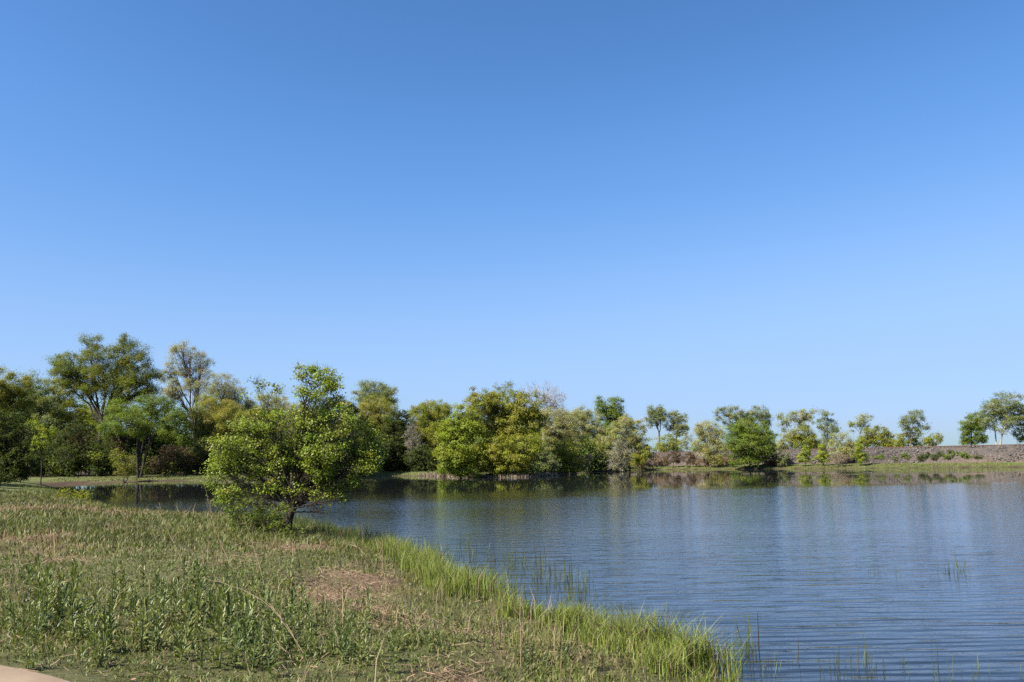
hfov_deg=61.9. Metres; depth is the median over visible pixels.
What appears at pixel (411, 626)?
weed plant
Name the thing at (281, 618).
dry stalk
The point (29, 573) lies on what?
weed plant
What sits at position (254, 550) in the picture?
dry stalk
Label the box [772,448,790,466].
shrub
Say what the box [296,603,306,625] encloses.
weed plant
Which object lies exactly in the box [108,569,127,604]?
weed plant
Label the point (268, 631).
weed plant
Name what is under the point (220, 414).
willow tree
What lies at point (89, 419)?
broadleaf tree
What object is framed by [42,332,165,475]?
oak tree
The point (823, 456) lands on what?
conical bush
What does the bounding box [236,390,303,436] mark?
willow tree
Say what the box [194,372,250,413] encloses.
willow tree
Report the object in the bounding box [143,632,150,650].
weed plant
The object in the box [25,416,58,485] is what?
sapling
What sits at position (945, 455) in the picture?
weed tuft
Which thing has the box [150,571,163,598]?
weed plant
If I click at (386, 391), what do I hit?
broadleaf tree
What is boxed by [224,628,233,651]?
weed plant
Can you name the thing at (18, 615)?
weed plant
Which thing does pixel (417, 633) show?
weed plant
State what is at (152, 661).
weed plant
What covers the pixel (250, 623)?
weed plant
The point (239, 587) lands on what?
weed plant
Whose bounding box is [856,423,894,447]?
broadleaf tree
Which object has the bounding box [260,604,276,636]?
weed plant
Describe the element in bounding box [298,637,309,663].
weed plant
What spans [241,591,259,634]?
weed plant
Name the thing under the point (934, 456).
weed tuft
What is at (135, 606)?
weed plant
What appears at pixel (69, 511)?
grass
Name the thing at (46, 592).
weed plant
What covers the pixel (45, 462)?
broadleaf bush
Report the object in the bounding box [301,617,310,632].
weed plant
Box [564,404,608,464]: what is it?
willow tree
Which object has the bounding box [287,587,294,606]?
weed plant
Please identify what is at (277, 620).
weed plant
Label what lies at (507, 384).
sapling
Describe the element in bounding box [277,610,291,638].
weed plant
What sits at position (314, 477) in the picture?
oak tree
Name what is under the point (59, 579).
weed plant
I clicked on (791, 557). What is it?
water
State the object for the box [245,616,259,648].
weed plant
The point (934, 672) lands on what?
reed tuft
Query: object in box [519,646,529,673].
weed plant
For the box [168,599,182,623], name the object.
weed plant
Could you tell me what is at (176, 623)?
weed plant
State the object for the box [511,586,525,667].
dry stalk
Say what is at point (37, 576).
weed plant
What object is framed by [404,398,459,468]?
willow tree
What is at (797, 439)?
broadleaf tree
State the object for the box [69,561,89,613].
weed plant
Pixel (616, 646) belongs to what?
weed plant
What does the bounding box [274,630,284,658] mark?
weed plant
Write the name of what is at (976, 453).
weed tuft
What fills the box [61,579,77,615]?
weed plant
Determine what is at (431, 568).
shore grass
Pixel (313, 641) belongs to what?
weed plant
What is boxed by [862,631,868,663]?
reed tuft
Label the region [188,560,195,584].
weed plant
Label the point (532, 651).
weed plant
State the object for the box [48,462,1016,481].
grass
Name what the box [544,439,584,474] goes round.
shrub
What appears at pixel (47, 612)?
weed plant
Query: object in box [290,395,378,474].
broadleaf tree
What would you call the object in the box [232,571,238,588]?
weed plant
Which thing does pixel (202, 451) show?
broadleaf bush
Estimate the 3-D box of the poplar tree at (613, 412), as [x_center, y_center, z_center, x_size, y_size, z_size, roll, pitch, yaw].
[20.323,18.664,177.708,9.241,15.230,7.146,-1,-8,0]
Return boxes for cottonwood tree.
[152,340,215,426]
[644,403,671,451]
[663,410,690,450]
[712,402,774,432]
[773,407,821,448]
[815,409,840,446]
[846,413,873,435]
[898,408,931,446]
[974,390,1023,444]
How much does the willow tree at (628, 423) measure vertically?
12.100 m
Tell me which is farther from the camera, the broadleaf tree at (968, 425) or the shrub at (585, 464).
the broadleaf tree at (968, 425)
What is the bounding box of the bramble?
[211,493,305,533]
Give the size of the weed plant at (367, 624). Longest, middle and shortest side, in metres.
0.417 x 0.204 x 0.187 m
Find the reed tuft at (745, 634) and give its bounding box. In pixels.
[734,614,750,652]
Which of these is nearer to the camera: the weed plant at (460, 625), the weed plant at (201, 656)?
the weed plant at (201, 656)
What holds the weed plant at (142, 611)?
on the ground at (55, 671)
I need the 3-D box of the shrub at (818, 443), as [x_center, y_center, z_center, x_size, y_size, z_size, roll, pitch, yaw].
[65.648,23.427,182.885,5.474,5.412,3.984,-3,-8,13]
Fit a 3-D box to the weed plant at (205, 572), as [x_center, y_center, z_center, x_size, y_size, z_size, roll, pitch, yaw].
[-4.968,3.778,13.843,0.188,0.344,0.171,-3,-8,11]
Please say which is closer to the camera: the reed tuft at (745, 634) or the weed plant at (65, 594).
the weed plant at (65, 594)
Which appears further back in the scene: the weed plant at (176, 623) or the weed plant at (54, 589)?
the weed plant at (54, 589)
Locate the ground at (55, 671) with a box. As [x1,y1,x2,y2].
[0,462,1023,681]
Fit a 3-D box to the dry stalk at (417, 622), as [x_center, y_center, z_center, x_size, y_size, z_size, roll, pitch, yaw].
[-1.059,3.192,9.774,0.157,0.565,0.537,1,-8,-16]
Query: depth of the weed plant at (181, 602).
10.59 m
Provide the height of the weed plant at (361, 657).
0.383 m
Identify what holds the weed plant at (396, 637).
on the ground at (55, 671)
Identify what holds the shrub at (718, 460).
on the ground at (55, 671)
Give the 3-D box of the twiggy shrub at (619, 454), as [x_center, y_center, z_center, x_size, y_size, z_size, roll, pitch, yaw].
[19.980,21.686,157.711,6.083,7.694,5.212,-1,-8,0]
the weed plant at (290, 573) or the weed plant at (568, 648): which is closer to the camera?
the weed plant at (568, 648)
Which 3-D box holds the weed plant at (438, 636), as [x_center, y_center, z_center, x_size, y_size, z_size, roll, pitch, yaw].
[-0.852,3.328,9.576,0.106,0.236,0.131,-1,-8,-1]
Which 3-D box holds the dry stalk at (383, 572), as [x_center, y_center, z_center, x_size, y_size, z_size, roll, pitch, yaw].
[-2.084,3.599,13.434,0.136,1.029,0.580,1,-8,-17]
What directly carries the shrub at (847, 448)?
on the ground at (55, 671)
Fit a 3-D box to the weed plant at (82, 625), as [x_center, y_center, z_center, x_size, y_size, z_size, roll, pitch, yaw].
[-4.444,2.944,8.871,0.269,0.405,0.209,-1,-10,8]
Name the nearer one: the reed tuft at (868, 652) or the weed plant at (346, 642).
the weed plant at (346, 642)
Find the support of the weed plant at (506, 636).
on the ground at (55, 671)
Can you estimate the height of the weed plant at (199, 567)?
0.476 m
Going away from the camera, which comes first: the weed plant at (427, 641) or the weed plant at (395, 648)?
the weed plant at (395, 648)
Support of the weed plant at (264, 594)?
on the ground at (55, 671)
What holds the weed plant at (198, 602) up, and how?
on the ground at (55, 671)
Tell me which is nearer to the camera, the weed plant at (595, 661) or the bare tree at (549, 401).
the weed plant at (595, 661)
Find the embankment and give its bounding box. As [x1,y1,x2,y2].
[618,445,1023,466]
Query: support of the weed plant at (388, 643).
on the ground at (55, 671)
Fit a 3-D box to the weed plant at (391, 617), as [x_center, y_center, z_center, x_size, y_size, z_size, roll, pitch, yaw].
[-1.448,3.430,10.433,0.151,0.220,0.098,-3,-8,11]
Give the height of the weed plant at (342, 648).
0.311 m
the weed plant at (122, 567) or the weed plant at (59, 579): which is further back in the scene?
the weed plant at (122, 567)
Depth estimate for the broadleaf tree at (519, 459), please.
125.51 m
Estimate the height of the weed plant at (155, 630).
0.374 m
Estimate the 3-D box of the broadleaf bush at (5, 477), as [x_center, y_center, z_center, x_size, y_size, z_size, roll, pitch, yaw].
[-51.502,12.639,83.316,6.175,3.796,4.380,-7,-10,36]
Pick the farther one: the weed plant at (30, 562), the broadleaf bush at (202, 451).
the broadleaf bush at (202, 451)
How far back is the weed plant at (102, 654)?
7.79 m
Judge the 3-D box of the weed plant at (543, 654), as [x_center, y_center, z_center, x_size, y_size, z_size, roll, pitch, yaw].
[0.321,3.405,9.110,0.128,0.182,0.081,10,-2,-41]
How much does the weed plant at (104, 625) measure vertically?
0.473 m
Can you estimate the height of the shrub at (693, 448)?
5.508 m
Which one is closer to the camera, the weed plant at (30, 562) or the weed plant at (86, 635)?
the weed plant at (86, 635)
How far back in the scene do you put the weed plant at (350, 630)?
8.91 m
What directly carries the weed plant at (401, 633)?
on the ground at (55, 671)
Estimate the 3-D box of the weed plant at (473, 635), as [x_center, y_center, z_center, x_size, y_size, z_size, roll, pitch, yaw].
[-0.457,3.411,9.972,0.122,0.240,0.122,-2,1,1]
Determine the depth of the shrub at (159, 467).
154.30 m
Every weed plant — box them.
[0,594,12,632]
[0,595,10,625]
[6,599,21,624]
[11,591,29,631]
[12,603,24,632]
[17,635,36,669]
[22,555,34,579]
[22,566,34,594]
[24,599,46,627]
[25,602,32,617]
[25,617,32,638]
[25,646,40,667]
[26,608,42,636]
[27,607,38,629]
[28,587,42,623]
[30,554,46,587]
[30,574,54,619]
[30,598,53,635]
[31,566,41,593]
[35,578,60,624]
[36,562,58,619]
[45,581,70,635]
[49,582,59,611]
[51,572,72,616]
[52,584,64,620]
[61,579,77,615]
[62,592,73,620]
[63,593,77,635]
[64,557,85,597]
[64,608,78,643]
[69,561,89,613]
[69,601,79,629]
[74,596,94,634]
[76,604,90,642]
[78,587,103,622]
[79,606,94,637]
[82,615,92,641]
[85,613,102,649]
[87,593,102,623]
[89,633,105,666]
[92,606,119,652]
[93,648,109,666]
[95,602,108,636]
[95,611,99,632]
[95,644,105,667]
[99,607,120,651]
[101,595,123,635]
[101,633,110,663]
[103,560,123,603]
[103,622,117,643]
[107,575,122,609]
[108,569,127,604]
[116,582,131,609]
[119,560,127,579]
[120,576,129,607]
[127,586,149,629]
[129,597,158,650]
[132,655,139,672]
[133,565,142,586]
[139,556,151,584]
[142,589,166,630]
[143,614,165,644]
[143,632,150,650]
[145,644,160,669]
[146,569,156,587]
[147,597,170,648]
[147,602,155,621]
[149,605,165,626]
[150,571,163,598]
[153,582,169,619]
[156,598,170,624]
[158,578,169,601]
[163,577,172,594]
[167,630,181,655]
[168,578,179,598]
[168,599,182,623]
[169,596,176,614]
[170,576,181,597]
[171,614,196,660]
[172,588,181,608]
[173,593,196,639]
[173,614,182,636]
[175,572,184,590]
[178,591,184,611]
[180,555,191,585]
[181,578,191,606]
[182,587,200,623]
[182,601,196,639]
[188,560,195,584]
[190,606,209,640]
[191,567,196,583]
[192,553,202,577]
[193,577,207,621]
[193,587,208,624]
[194,563,205,590]
[195,565,207,591]
[196,644,206,668]
[200,590,218,622]
[202,563,211,581]
[203,632,212,652]
[204,596,221,627]
[206,606,234,667]
[210,593,229,635]
[211,579,226,610]
[217,577,238,617]
[217,591,242,643]
[221,571,230,599]
[221,622,245,668]
[222,563,232,595]
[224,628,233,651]
[225,629,238,661]
[230,609,251,651]
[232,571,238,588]
[233,578,240,596]
[233,585,241,613]
[234,623,251,657]
[236,592,253,624]
[238,562,246,579]
[238,583,247,613]
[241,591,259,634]
[243,627,263,670]
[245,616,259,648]
[246,576,257,603]
[246,595,259,623]
[246,607,257,640]
[246,644,257,666]
[247,624,271,664]
[254,617,265,656]
[256,579,268,614]
[257,556,268,580]
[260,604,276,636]
[261,589,277,623]
[262,639,284,677]
[264,613,277,652]
[265,610,275,640]
[266,566,276,588]
[267,636,280,665]
[268,588,289,629]
[270,644,283,668]
[272,607,286,642]
[274,587,283,604]
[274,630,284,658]
[276,622,289,648]
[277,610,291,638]
[283,557,295,584]
[284,596,290,610]
[286,585,301,623]
[286,607,302,647]
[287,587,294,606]
[290,581,311,614]
[294,634,301,656]
[295,559,305,580]
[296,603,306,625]
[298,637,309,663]
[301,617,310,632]
[302,627,312,652]
[305,598,317,626]
[306,631,319,657]
[307,600,313,620]
[318,600,329,625]
[324,621,337,648]
[333,624,344,654]
[337,633,350,660]
[340,614,357,656]
[340,616,345,641]
[341,589,349,608]
[343,631,353,660]
[349,658,355,674]
[353,629,365,666]
[354,611,360,627]
[359,600,374,632]
[360,620,373,658]
[362,586,373,617]
[374,642,388,662]
[377,650,386,670]
[385,634,398,651]
[386,643,399,673]
[389,612,398,629]
[391,633,400,661]
[394,627,401,648]
[395,631,402,649]
[397,617,408,647]
[408,609,415,631]
[412,612,422,632]
[413,627,420,641]
[423,621,434,648]
[425,631,432,651]
[433,627,440,646]
[449,658,459,674]
[454,619,464,641]
[471,623,477,641]
[502,624,511,642]
[511,645,522,662]
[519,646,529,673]
[521,635,531,661]
[529,636,535,660]
[536,653,545,667]
[551,633,560,652]
[560,642,568,666]
[562,641,570,657]
[591,648,597,669]
[613,633,621,654]
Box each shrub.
[55,487,90,498]
[109,447,143,482]
[146,443,202,474]
[402,422,424,470]
[527,450,561,476]
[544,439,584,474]
[573,452,593,473]
[606,439,633,471]
[636,460,652,467]
[650,453,669,466]
[653,432,689,451]
[665,451,681,466]
[679,451,698,466]
[681,431,692,450]
[690,442,707,450]
[695,457,709,465]
[705,451,728,465]
[721,455,736,464]
[761,454,777,466]
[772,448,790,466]
[774,438,790,448]
[807,438,829,448]
[827,431,855,459]
[827,453,852,464]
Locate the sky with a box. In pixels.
[0,0,1023,456]
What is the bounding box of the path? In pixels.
[0,665,69,681]
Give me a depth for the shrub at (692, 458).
172.93 m
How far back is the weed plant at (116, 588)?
10.99 m
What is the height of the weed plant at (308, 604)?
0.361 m
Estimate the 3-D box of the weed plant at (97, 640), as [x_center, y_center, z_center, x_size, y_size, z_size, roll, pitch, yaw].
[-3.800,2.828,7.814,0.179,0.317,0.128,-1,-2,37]
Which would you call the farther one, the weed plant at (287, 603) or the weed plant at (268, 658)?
the weed plant at (287, 603)
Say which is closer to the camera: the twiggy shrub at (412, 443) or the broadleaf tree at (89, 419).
the twiggy shrub at (412, 443)
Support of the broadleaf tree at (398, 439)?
on the ground at (55, 671)
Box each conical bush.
[794,444,811,465]
[812,444,830,465]
[850,437,871,464]
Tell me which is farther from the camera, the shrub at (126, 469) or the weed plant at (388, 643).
the shrub at (126, 469)
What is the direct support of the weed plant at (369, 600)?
on the ground at (55, 671)
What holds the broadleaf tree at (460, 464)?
on the ground at (55, 671)
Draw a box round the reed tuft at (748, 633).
[736,614,751,647]
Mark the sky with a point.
(691, 207)
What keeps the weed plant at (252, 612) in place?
on the ground at (55, 671)
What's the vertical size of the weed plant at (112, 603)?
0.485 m
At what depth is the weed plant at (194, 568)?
13.78 m
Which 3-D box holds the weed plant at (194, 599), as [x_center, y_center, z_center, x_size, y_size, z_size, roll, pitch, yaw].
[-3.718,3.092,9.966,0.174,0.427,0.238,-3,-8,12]
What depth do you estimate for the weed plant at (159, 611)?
8.65 m
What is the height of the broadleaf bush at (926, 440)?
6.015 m
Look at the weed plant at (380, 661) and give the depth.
8.39 m
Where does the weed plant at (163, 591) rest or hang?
on the ground at (55, 671)
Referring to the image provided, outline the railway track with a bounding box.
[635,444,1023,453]
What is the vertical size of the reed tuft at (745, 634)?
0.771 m
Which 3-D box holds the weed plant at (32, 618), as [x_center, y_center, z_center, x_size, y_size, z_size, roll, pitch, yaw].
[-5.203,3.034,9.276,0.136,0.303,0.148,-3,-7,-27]
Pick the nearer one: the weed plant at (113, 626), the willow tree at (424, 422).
the weed plant at (113, 626)
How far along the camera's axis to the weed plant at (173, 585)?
11.87 m
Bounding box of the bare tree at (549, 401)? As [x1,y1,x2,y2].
[522,380,567,444]
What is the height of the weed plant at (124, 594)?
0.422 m
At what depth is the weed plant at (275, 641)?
8.32 m
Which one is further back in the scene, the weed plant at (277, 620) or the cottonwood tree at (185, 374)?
the cottonwood tree at (185, 374)
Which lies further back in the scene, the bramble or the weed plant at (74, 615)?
the bramble
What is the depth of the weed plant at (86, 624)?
9.06 m
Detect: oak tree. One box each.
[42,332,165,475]
[95,390,195,477]
[193,361,391,533]
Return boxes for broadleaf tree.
[0,364,39,439]
[13,367,68,452]
[39,377,100,445]
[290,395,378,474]
[348,378,399,410]
[375,406,426,470]
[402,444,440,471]
[431,402,487,477]
[456,386,550,463]
[473,432,547,474]
[722,414,779,468]
[783,424,821,448]
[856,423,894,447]
[957,412,990,444]
[1011,404,1023,442]
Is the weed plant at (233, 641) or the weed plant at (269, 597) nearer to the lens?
the weed plant at (233, 641)
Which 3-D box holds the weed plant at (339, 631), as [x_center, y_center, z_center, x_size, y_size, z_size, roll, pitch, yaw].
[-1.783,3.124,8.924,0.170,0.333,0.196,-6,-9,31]
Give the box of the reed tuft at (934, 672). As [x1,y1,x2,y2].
[932,662,937,681]
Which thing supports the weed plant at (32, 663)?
on the ground at (55, 671)
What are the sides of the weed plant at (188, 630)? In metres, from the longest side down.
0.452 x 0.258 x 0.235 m
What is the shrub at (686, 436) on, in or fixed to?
on the ground at (55, 671)
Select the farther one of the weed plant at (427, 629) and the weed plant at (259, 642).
the weed plant at (427, 629)
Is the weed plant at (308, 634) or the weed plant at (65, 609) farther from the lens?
the weed plant at (65, 609)
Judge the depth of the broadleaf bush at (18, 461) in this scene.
102.77 m
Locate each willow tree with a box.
[181,392,264,447]
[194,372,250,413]
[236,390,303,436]
[350,394,401,445]
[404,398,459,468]
[534,403,588,470]
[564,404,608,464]
[591,413,652,470]
[689,420,729,466]
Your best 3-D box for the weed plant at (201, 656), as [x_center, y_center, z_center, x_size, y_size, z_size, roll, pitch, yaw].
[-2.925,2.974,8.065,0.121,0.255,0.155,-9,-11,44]
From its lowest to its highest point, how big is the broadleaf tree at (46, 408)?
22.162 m
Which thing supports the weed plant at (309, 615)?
on the ground at (55, 671)
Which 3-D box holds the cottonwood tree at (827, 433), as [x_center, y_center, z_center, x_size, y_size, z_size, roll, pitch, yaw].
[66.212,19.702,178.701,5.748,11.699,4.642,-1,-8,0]
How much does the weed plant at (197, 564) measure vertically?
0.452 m
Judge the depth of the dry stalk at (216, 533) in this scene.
15.42 m
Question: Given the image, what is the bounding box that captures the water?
[51,467,1023,681]
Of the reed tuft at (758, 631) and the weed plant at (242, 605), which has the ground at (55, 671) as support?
the weed plant at (242, 605)
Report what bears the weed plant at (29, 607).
on the ground at (55, 671)
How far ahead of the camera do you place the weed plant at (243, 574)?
14.50 m
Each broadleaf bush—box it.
[0,409,41,484]
[0,459,16,485]
[28,436,84,475]
[51,420,118,476]
[185,433,268,473]
[628,442,651,470]
[890,432,924,446]
[921,432,942,445]
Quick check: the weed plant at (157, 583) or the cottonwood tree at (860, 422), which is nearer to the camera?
the weed plant at (157, 583)
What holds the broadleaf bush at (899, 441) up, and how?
on the ground at (55, 671)
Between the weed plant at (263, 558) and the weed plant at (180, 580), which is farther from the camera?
the weed plant at (263, 558)
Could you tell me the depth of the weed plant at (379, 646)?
8.72 m
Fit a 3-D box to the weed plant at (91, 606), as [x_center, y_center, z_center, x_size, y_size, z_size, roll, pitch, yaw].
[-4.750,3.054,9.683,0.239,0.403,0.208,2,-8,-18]
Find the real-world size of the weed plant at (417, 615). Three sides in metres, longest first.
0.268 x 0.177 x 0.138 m
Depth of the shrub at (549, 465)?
125.38 m
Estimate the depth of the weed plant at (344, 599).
12.15 m
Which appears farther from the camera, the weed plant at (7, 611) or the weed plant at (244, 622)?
the weed plant at (7, 611)
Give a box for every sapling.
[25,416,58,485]
[490,381,516,397]
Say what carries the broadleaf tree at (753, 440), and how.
on the ground at (55, 671)
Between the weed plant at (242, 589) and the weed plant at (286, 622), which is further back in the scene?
the weed plant at (242, 589)
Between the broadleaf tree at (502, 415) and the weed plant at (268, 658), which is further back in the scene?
the broadleaf tree at (502, 415)
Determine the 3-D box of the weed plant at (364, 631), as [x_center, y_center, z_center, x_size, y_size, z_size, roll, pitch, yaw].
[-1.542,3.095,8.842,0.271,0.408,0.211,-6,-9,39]
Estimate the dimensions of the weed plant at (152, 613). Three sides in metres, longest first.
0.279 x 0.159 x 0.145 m
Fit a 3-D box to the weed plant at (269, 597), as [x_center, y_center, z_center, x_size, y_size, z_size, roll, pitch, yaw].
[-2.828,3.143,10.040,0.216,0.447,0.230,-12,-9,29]
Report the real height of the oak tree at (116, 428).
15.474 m
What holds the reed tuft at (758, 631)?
in the water
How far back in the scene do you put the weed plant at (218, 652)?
8.19 m
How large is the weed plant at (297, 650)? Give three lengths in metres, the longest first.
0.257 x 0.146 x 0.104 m
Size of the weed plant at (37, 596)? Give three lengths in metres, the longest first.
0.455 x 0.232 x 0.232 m
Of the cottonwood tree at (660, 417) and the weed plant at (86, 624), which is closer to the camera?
the weed plant at (86, 624)
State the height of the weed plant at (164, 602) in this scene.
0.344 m
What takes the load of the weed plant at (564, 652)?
on the ground at (55, 671)
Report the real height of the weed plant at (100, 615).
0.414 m
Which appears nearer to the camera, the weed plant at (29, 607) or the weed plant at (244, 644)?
the weed plant at (244, 644)
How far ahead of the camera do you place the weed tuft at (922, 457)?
149.33 m
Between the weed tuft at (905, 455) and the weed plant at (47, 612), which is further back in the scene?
the weed tuft at (905, 455)
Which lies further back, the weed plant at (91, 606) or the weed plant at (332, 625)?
the weed plant at (91, 606)
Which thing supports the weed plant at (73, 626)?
on the ground at (55, 671)
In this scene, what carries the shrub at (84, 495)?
on the ground at (55, 671)
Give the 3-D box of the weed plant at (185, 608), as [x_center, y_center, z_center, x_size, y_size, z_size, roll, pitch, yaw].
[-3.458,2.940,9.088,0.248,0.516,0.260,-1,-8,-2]
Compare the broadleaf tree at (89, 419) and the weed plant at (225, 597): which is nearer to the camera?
the weed plant at (225, 597)
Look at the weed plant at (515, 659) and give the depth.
9.22 m
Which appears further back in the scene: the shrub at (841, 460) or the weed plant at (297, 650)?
the shrub at (841, 460)
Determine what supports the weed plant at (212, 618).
on the ground at (55, 671)
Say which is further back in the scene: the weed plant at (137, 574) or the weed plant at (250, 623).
the weed plant at (137, 574)
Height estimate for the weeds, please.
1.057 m
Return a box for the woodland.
[5,390,658,477]
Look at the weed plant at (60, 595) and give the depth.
10.13 m
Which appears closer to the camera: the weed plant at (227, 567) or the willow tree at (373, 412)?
the weed plant at (227, 567)
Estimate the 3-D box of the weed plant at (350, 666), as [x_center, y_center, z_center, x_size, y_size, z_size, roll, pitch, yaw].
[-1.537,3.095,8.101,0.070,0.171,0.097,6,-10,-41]
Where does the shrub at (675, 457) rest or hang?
on the ground at (55, 671)
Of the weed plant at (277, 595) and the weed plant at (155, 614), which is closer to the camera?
the weed plant at (155, 614)
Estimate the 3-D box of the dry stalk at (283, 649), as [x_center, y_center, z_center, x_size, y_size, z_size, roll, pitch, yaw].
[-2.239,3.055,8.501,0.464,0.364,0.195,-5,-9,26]
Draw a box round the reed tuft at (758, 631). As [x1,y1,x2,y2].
[757,613,758,647]
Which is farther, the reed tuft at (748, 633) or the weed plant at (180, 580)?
the weed plant at (180, 580)
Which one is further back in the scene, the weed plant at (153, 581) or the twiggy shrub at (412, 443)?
the twiggy shrub at (412, 443)
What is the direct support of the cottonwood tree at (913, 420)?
on the ground at (55, 671)
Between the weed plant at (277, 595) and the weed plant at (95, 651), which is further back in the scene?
the weed plant at (277, 595)
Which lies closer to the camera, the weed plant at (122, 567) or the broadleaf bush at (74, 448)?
the weed plant at (122, 567)
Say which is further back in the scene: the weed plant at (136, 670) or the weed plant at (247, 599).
the weed plant at (247, 599)
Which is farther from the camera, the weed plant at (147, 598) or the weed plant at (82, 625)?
the weed plant at (147, 598)
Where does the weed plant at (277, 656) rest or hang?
on the ground at (55, 671)
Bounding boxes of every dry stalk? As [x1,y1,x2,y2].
[155,504,187,571]
[201,574,308,662]
[206,492,233,570]
[241,517,263,583]
[265,598,302,658]
[272,632,295,664]
[375,539,385,601]
[411,601,421,646]
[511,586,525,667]
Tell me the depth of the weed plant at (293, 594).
10.28 m
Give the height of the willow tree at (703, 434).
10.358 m
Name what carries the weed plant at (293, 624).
on the ground at (55, 671)
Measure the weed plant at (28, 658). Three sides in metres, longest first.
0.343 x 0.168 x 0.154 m
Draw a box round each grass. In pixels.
[0,488,707,681]
[15,483,750,681]
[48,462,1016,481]
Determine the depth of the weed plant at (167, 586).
12.64 m
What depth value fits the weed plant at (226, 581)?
11.56 m
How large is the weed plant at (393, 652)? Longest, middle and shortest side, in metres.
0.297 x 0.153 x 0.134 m
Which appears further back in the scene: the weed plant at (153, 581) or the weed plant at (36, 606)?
the weed plant at (153, 581)
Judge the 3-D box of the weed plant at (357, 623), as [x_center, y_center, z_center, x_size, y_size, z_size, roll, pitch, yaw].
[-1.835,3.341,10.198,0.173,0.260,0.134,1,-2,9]
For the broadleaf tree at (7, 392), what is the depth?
127.63 m
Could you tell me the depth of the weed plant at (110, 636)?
8.38 m
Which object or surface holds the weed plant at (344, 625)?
on the ground at (55, 671)
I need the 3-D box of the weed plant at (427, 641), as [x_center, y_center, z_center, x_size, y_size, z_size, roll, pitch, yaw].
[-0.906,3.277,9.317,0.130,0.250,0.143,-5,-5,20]
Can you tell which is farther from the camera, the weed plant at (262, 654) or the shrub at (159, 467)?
the shrub at (159, 467)
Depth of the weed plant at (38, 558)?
12.12 m
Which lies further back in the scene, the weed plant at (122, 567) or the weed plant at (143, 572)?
the weed plant at (122, 567)
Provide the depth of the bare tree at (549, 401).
171.86 m
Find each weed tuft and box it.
[900,453,909,458]
[916,452,926,460]
[929,454,939,459]
[942,454,952,459]
[973,452,983,458]
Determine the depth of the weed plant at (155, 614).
9.50 m
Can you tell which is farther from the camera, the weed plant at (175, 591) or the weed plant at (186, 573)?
the weed plant at (186, 573)
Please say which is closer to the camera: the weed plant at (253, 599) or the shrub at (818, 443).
the weed plant at (253, 599)
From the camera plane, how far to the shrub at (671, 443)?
197.25 m
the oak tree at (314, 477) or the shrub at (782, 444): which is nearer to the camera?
the oak tree at (314, 477)
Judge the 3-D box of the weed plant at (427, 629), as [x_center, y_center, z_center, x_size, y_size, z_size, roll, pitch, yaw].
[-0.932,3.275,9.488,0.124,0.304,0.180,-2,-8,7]
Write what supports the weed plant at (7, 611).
on the ground at (55, 671)
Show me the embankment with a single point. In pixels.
(1004, 453)
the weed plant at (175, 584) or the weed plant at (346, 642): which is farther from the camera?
the weed plant at (175, 584)
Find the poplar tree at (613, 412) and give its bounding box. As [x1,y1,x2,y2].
[591,395,631,446]
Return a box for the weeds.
[0,516,664,681]
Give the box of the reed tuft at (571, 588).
[562,579,574,598]
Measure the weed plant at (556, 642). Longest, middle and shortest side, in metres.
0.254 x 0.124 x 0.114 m
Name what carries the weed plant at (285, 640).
on the ground at (55, 671)
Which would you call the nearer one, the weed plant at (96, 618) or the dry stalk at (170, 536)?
the weed plant at (96, 618)
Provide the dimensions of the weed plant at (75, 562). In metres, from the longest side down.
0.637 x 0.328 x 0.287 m
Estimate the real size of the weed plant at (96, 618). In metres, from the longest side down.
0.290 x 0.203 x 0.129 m
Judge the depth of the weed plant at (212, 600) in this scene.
9.92 m
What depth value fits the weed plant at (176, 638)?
8.39 m
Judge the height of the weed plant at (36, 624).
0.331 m
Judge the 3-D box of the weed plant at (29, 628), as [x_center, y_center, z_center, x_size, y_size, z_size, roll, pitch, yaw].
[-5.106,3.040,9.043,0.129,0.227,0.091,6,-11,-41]
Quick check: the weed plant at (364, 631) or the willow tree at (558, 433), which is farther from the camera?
the willow tree at (558, 433)
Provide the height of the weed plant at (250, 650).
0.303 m
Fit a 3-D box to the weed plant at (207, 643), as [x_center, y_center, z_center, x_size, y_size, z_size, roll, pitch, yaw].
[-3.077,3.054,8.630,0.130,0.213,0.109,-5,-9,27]
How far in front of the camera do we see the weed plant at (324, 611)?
10.32 m
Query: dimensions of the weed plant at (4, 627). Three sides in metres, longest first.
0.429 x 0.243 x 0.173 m
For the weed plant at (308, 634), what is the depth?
8.81 m
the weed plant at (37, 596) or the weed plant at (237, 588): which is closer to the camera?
the weed plant at (37, 596)
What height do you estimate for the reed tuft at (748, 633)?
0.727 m
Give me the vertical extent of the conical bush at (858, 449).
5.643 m
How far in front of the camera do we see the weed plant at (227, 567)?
12.26 m
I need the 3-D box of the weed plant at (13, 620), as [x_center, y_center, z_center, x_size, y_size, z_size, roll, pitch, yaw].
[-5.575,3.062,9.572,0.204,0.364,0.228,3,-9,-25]
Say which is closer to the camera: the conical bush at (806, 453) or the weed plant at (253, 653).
the weed plant at (253, 653)
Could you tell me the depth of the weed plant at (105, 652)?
7.96 m
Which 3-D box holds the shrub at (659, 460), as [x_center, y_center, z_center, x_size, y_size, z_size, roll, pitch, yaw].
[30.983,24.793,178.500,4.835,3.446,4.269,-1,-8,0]
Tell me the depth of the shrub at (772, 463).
160.85 m
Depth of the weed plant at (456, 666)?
8.51 m
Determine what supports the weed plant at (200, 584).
on the ground at (55, 671)

